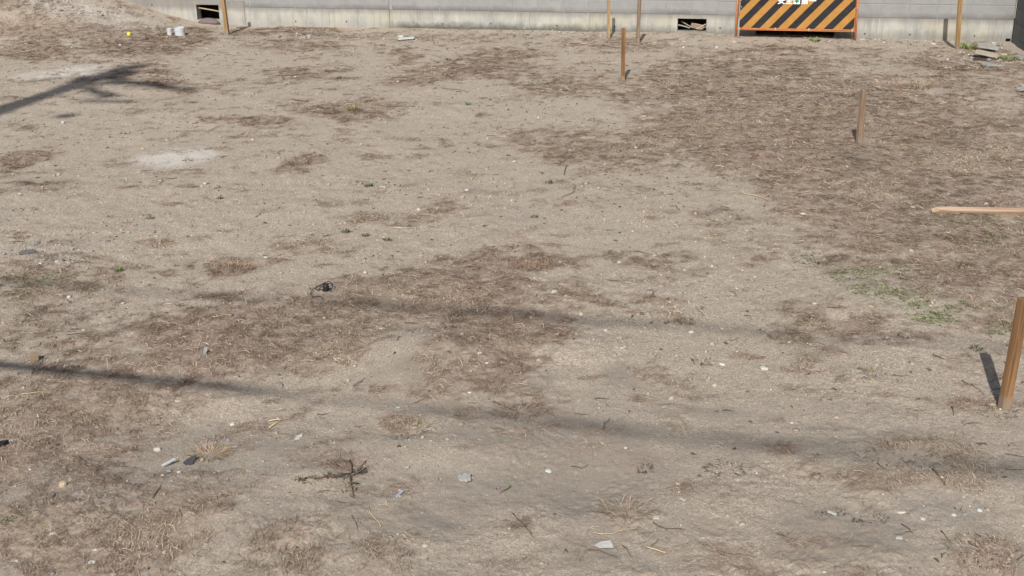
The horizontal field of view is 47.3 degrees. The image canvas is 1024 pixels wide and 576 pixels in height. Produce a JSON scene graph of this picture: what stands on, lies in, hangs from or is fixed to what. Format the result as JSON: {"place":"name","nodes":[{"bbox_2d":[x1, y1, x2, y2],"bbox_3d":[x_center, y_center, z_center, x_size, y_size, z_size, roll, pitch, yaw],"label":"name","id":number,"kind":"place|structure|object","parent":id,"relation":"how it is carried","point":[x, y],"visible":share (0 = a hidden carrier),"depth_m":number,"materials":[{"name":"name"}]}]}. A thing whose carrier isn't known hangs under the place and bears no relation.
{"place":"outdoors","nodes":[
{"label":"outdoors","id":0,"kind":"place"},
{"bbox_2d":[0,0,1023,575],"bbox_3d":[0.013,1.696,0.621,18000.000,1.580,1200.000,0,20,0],"label":"ground","id":1,"kind":"structure","parent":0,"point":[570,498],"depth_m":6.94,"materials":[{"name":"soil"}]},
{"bbox_2d":[0,440,8,445],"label":"rubber scrap","id":2,"kind":"object","parent":1,"relation":"on","point":[3,442],"visible":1,"depth_m":5.41,"materials":[{"name":"black rubber"}]},
{"bbox_2d":[18,249,35,253],"bbox_3d":[-3.358,-0.253,8.111,0.110,0.010,0.078,0,20,0],"label":"stone","id":3,"kind":"object","parent":1,"relation":"on","point":[28,251],"visible":1,"depth_m":8.10,"materials":[{"name":"grey stone"}]},
{"bbox_2d":[30,351,38,362],"bbox_3d":[-2.609,0.382,6.382,0.042,0.056,0.042,-5,23,-26],"label":"wood block","id":4,"kind":"object","parent":1,"relation":"on","point":[34,356],"depth_m":6.36,"materials":[{"name":"brown wood"}]},
{"bbox_2d":[58,481,66,487],"bbox_3d":[-1.929,0.848,5.019,0.038,0.035,0.032,11,27,26],"label":"stone","id":5,"kind":"object","parent":1,"relation":"on","point":[61,483],"visible":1,"depth_m":5.01,"materials":[{"name":"beige stone"}]},
{"bbox_2d":[113,266,124,270],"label":"weed tuft","id":6,"kind":"object","parent":1,"relation":"on","point":[118,269],"visible":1,"depth_m":7.79,"materials":[{"name":"green plant"}]},
{"bbox_2d":[145,238,178,249],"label":"dry tuft","id":7,"kind":"object","parent":1,"relation":"on","point":[160,244],"visible":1,"depth_m":8.30,"materials":[{"name":"plant"}]},
{"bbox_2d":[161,458,175,467],"bbox_3d":[-1.536,0.781,5.226,0.015,0.020,0.074,18,27,40],"label":"shell shard","id":8,"kind":"object","parent":1,"relation":"on","point":[168,462],"visible":1,"depth_m":5.22,"materials":[{"name":"white"}]},
{"bbox_2d":[167,28,171,34],"bbox_3d":[-5.326,-3.972,18.169,0.079,0.135,0.079,0,22,0],"label":"pipe end","id":9,"kind":"object","parent":1,"relation":"on","point":[169,31],"visible":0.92,"depth_m":18.14,"materials":[{"name":"grey plastic"}]},
{"bbox_2d":[174,27,184,35],"bbox_3d":[-5.170,-3.979,18.191,0.162,0.155,0.162,0,22,0],"label":"pipe end","id":10,"kind":"object","parent":1,"relation":"on","point":[179,31],"visible":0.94,"depth_m":18.13,"materials":[{"name":"grey plastic"}]},
{"bbox_2d":[183,455,196,464],"bbox_3d":[-1.450,0.778,5.260,0.058,0.012,0.064,-8,29,-3],"label":"tile shard","id":11,"kind":"object","parent":1,"relation":"on","point":[190,460],"visible":1,"depth_m":5.25,"materials":[{"name":"grey tile"}]},
{"bbox_2d":[202,347,207,356],"bbox_3d":[-1.672,0.352,6.364,0.021,0.005,0.066,2,60,5],"label":"slate chip","id":12,"kind":"object","parent":1,"relation":"on","point":[205,350],"visible":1,"depth_m":6.37,"materials":[{"name":"grey stone"}]},
{"bbox_2d":[183,442,234,462],"bbox_3d":[-1.388,0.749,5.334,0.272,0.036,0.223,0,20,0],"label":"tuft","id":13,"kind":"object","parent":1,"relation":"on","point":[209,447],"visible":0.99,"depth_m":5.34,"materials":[{"name":"beige plant"}]},
{"bbox_2d":[221,0,229,34],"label":"wooden stake","id":14,"kind":"object","parent":1,"relation":"on","point":[225,17],"visible":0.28,"depth_m":18.36,"materials":[{"name":"brown wood"}]},
{"bbox_2d":[201,258,265,273],"bbox_3d":[-1.868,-0.148,7.801,0.455,0.074,0.312,0,20,0],"label":"dry tuft","id":15,"kind":"object","parent":1,"relation":"on","point":[217,265],"visible":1,"depth_m":7.83,"materials":[{"name":"plant"}]},
{"bbox_2d":[293,434,301,440],"bbox_3d":[-1.000,0.701,5.477,0.026,0.008,0.075,6,21,17],"label":"plastic scrap","id":16,"kind":"object","parent":1,"relation":"on","point":[298,436],"visible":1,"depth_m":5.47,"materials":[{"name":"white plastic"}]},
{"bbox_2d":[310,281,333,299],"bbox_3d":[-1.194,0.017,7.263,0.152,0.066,0.243,0,20,0],"label":"plastic scrap","id":17,"kind":"object","parent":1,"relation":"on","point":[324,287],"visible":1,"depth_m":7.30,"materials":[{"name":"plastic"}]},
{"bbox_2d":[294,457,367,496],"bbox_3d":[-0.753,0.807,5.125,0.320,0.051,0.312,8,22,23],"label":"uprooted weed","id":18,"kind":"object","parent":1,"relation":"on","point":[338,474],"visible":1,"depth_m":5.08,"materials":[{"name":"plant"}]},
{"bbox_2d":[343,103,362,110],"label":"dry tuft","id":19,"kind":"object","parent":1,"relation":"on","point":[350,107],"visible":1,"depth_m":12.69,"materials":[{"name":"plant"}]},
{"bbox_2d":[398,37,414,39],"bbox_3d":[-1.603,-3.789,17.722,0.259,0.016,0.110,-5,23,-5],"label":"concrete slab","id":20,"kind":"object","parent":1,"relation":"on","point":[402,38],"depth_m":17.68,"materials":[{"name":"white concrete"}]},
{"bbox_2d":[386,420,431,436],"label":"tuft","id":21,"kind":"object","parent":1,"relation":"on","point":[408,426],"visible":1,"depth_m":5.62,"materials":[{"name":"plant"}]},
{"bbox_2d":[429,35,433,41],"bbox_3d":[-1.206,-3.706,17.474,0.065,0.140,0.040,-4,20,-11],"label":"stake stub","id":22,"kind":"object","parent":1,"relation":"on","point":[431,38],"visible":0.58,"depth_m":17.45,"materials":[{"name":"brown wood"}]},
{"bbox_2d":[457,473,470,481],"bbox_3d":[-0.208,0.832,5.128,0.063,0.012,0.059,-2,20,-5],"label":"foil scrap","id":23,"kind":"object","parent":1,"relation":"on","point":[464,477],"visible":1,"depth_m":5.12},
{"bbox_2d":[0,0,1023,575],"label":"dry grass","id":24,"kind":"structure","parent":1,"relation":"on","point":[764,122],"depth_m":8.23,"materials":[{"name":"plant"}]},
{"bbox_2d":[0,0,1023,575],"bbox_3d":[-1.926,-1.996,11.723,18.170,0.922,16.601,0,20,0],"label":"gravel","id":25,"kind":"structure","parent":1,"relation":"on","point":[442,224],"depth_m":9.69,"materials":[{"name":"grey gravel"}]},
{"bbox_2d":[1,34,1022,529],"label":"ground weeds","id":26,"kind":"object","parent":1,"relation":"on","point":[859,288],"visible":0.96,"depth_m":7.23,"materials":[{"name":"green plant"}]},
{"bbox_2d":[0,37,1023,557],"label":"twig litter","id":27,"kind":"object","parent":1,"relation":"on","point":[536,295],"visible":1,"depth_m":7.05,"materials":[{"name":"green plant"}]},
{"bbox_2d":[0,180,1023,575],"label":"soil crumbs","id":28,"kind":"object","parent":1,"relation":"on","point":[714,384],"visible":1,"depth_m":7.13,"materials":[{"name":"soil"}]},
{"bbox_2d":[1,0,1023,571],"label":"leaf crumbs","id":29,"kind":"object","parent":1,"relation":"on","point":[501,216],"visible":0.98,"depth_m":10.01,"materials":[{"name":"plant"}]},
{"bbox_2d":[12,25,1023,565],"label":"dead stalks","id":30,"kind":"object","parent":1,"relation":"on","point":[536,249],"visible":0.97,"depth_m":8.66,"materials":[{"name":"plant"}]},
{"bbox_2d":[480,396,557,420],"bbox_3d":[0.034,0.594,5.734,0.388,0.048,0.235,0,20,0],"label":"litter clump","id":31,"kind":"object","parent":1,"relation":"on","point":[522,403],"visible":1,"depth_m":5.76,"materials":[{"name":"plant"}]},
{"bbox_2d":[512,513,532,536],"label":"twig","id":32,"kind":"object","parent":1,"relation":"on","point":[523,523],"visible":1,"depth_m":4.79,"materials":[{"name":"wood"}]},
{"bbox_2d":[515,258,555,270],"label":"dry tuft","id":33,"kind":"object","parent":1,"relation":"on","point":[533,264],"visible":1,"depth_m":7.77,"materials":[{"name":"plant"}]},
{"bbox_2d":[125,0,1016,41],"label":"block wall","id":34,"kind":"structure","parent":1,"relation":"on","point":[989,20],"depth_m":18.27,"materials":[{"name":"concrete"}]},
{"bbox_2d":[690,23,703,29],"bbox_3d":[2.864,-4.044,18.060,0.200,0.090,0.013,14,51,6],"label":"board scrap","id":35,"kind":"object","parent":34,"relation":"on","point":[694,25],"visible":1,"depth_m":18.05,"materials":[{"name":"beige wood"}]},
{"bbox_2d":[595,540,613,547],"bbox_3d":[0.361,1.016,4.625,0.071,0.008,0.046,-4,20,-10],"label":"plastic scrap","id":36,"kind":"object","parent":1,"relation":"on","point":[605,544],"visible":1,"depth_m":4.62,"materials":[{"name":"white plastic"}]},
{"bbox_2d":[607,0,609,37],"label":"wooden stake","id":37,"kind":"object","parent":1,"relation":"on","point":[608,18],"visible":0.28,"depth_m":17.46,"materials":[{"name":"brown wood"}]},
{"bbox_2d":[621,28,625,80],"bbox_3d":[1.355,-2.733,14.254,0.046,0.865,0.046,-1,20,0],"label":"wooden stake","id":38,"kind":"object","parent":1,"relation":"on","point":[623,32],"visible":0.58,"depth_m":14.19,"materials":[{"name":"brown wood"}]},
{"bbox_2d":[593,494,661,524],"bbox_3d":[0.486,0.921,4.878,0.316,0.044,0.260,0,20,0],"label":"clump","id":39,"kind":"object","parent":1,"relation":"on","point":[625,507],"visible":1,"depth_m":4.90,"materials":[{"name":"plant"}]},
{"bbox_2d":[636,0,640,42],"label":"wooden stake","id":40,"kind":"object","parent":1,"relation":"on","point":[638,21],"visible":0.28,"depth_m":17.01,"materials":[{"name":"brown wood"}]},
{"bbox_2d":[636,461,653,472],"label":"dead weed","id":41,"kind":"object","parent":1,"relation":"on","point":[642,466],"visible":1,"depth_m":5.23,"materials":[{"name":"plant"}]},
{"bbox_2d":[653,522,684,529],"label":"twig","id":42,"kind":"object","parent":1,"relation":"on","point":[667,528],"visible":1,"depth_m":4.74,"materials":[{"name":"brown wood"}]},
{"bbox_2d":[675,315,697,324],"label":"weed tuft","id":43,"kind":"object","parent":1,"relation":"on","point":[686,320],"visible":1,"depth_m":6.83,"materials":[{"name":"brown plant"}]},
{"bbox_2d":[692,355,711,365],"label":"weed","id":44,"kind":"object","parent":1,"relation":"on","point":[706,358],"visible":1,"depth_m":6.32,"materials":[{"name":"plant"}]},
{"bbox_2d":[702,461,752,476],"bbox_3d":[0.960,0.799,5.190,0.250,0.029,0.154,0,20,0],"label":"litter clump","id":45,"kind":"object","parent":1,"relation":"on","point":[722,467],"visible":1,"depth_m":5.21,"materials":[{"name":"plant"}]},
{"bbox_2d":[734,0,858,39],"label":"barricade","id":46,"kind":"object","parent":1,"relation":"on","point":[808,15],"visible":0.98,"depth_m":17.23,"materials":[{"name":"orange paint"}]},
{"bbox_2d":[809,37,820,41],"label":"weed tuft","id":47,"kind":"object","parent":1,"relation":"on","point":[813,39],"visible":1,"depth_m":17.13,"materials":[{"name":"green plant"}]},
{"bbox_2d":[805,257,836,264],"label":"weed tuft","id":48,"kind":"object","parent":1,"relation":"on","point":[821,258],"visible":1,"depth_m":7.86,"materials":[{"name":"green plant"}]},
{"bbox_2d":[815,507,846,516],"bbox_3d":[1.327,0.928,4.840,0.146,0.019,0.084,0,20,0],"label":"moss scrap","id":49,"kind":"object","parent":1,"relation":"on","point":[835,511],"visible":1,"depth_m":4.85,"materials":[{"name":"grey plant"}]},
{"bbox_2d":[856,89,866,143],"bbox_3d":[3.296,-1.511,11.062,0.046,0.735,0.046,-6,21,-13],"label":"wooden stake","id":50,"kind":"object","parent":1,"relation":"on","point":[861,115],"visible":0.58,"depth_m":11.01,"materials":[{"name":"brown wood"}]},
{"bbox_2d":[851,512,889,524],"bbox_3d":[1.466,0.944,4.781,0.164,0.032,0.098,0,20,0],"label":"moss scrap","id":51,"kind":"object","parent":1,"relation":"on","point":[874,517],"visible":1,"depth_m":4.79,"materials":[{"name":"grey plant"}]},
{"bbox_2d":[859,365,887,377],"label":"dry tuft","id":52,"kind":"object","parent":1,"relation":"on","point":[870,368],"visible":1,"depth_m":6.16,"materials":[{"name":"plant"}]},
{"bbox_2d":[851,434,967,469],"bbox_3d":[1.780,0.737,5.255,0.529,0.056,0.288,0,20,0],"label":"litter clump","id":53,"kind":"object","parent":1,"relation":"on","point":[907,451],"visible":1,"depth_m":5.27,"materials":[{"name":"plant"}]},
{"bbox_2d":[892,79,944,89],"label":"dry tuft","id":54,"kind":"object","parent":1,"relation":"on","point":[926,86],"visible":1,"depth_m":13.68,"materials":[{"name":"plant"}]},
{"bbox_2d":[955,0,962,48],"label":"wooden stake","id":55,"kind":"object","parent":1,"relation":"on","point":[958,23],"visible":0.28,"depth_m":16.30,"materials":[{"name":"brown wood"}]},
{"bbox_2d":[956,260,971,266],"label":"weed tuft","id":56,"kind":"object","parent":1,"relation":"on","point":[966,262],"visible":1,"depth_m":7.76,"materials":[{"name":"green plant"}]},
{"bbox_2d":[960,43,978,49],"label":"weed tuft","id":57,"kind":"object","parent":1,"relation":"on","point":[964,45],"visible":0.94,"depth_m":16.41,"materials":[{"name":"green plant"}]},
{"bbox_2d":[931,206,1023,215],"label":"pointed stake","id":58,"kind":"object","parent":1,"relation":"on","point":[983,210],"visible":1,"depth_m":8.88,"materials":[{"name":"brown wood"}]},
{"bbox_2d":[970,344,984,351],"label":"weed tuft","id":59,"kind":"object","parent":1,"relation":"on","point":[976,346],"visible":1,"depth_m":6.42,"materials":[{"name":"green plant"}]},
{"bbox_2d":[940,530,1023,569],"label":"litter clump","id":60,"kind":"object","parent":1,"relation":"on","point":[981,546],"visible":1,"depth_m":4.58,"materials":[{"name":"plant"}]},
{"bbox_2d":[972,234,1000,242],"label":"weed tuft","id":61,"kind":"object","parent":1,"relation":"on","point":[991,238],"visible":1,"depth_m":8.24,"materials":[{"name":"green plant"}]},
{"bbox_2d":[975,50,998,58],"bbox_3d":[6.408,-3.160,15.757,0.319,0.019,0.180,18,33,14],"label":"concrete slab","id":62,"kind":"object","parent":1,"relation":"on","point":[987,53],"depth_m":15.72,"materials":[{"name":"beige concrete"}]},
{"bbox_2d":[977,43,998,50],"bbox_3d":[6.606,-3.354,16.215,0.299,0.018,0.240,13,28,10],"label":"concrete slab","id":63,"kind":"object","parent":1,"relation":"on","point":[988,46],"depth_m":16.17,"materials":[{"name":"grey concrete"}]},
{"bbox_2d":[981,62,997,66],"bbox_3d":[6.261,-2.932,15.336,0.169,0.025,0.200,-5,22,-17],"label":"concrete slab","id":64,"kind":"object","parent":1,"relation":"on","point":[988,64],"depth_m":15.28,"materials":[{"name":"grey concrete"}]},
{"bbox_2d":[976,402,1020,419],"bbox_3d":[2.368,0.598,5.698,0.246,0.025,0.193,0,20,0],"label":"litter clump","id":65,"kind":"object","parent":1,"relation":"on","point":[998,409],"visible":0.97,"depth_m":5.71,"materials":[{"name":"plant"}]},
{"bbox_2d":[993,54,1023,61],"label":"weed tuft","id":66,"kind":"object","parent":1,"relation":"on","point":[1004,56],"visible":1,"depth_m":15.60,"materials":[{"name":"green plant"}]},
{"bbox_2d":[997,297,1023,410],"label":"wooden stake","id":67,"kind":"object","parent":1,"relation":"on","point":[1011,367],"visible":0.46,"depth_m":5.63,"materials":[{"name":"brown wood"}]},
{"bbox_2d":[1012,0,1023,50],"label":"side wall","id":68,"kind":"structure","parent":1,"relation":"on","point":[1018,36],"depth_m":16.72,"materials":[{"name":"grey concrete"}]},
{"bbox_2d":[1015,86,1023,90],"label":"concrete slab","id":69,"kind":"object","parent":1,"relation":"on","point":[1020,88],"depth_m":13.35,"materials":[{"name":"grey concrete"}]}
]}

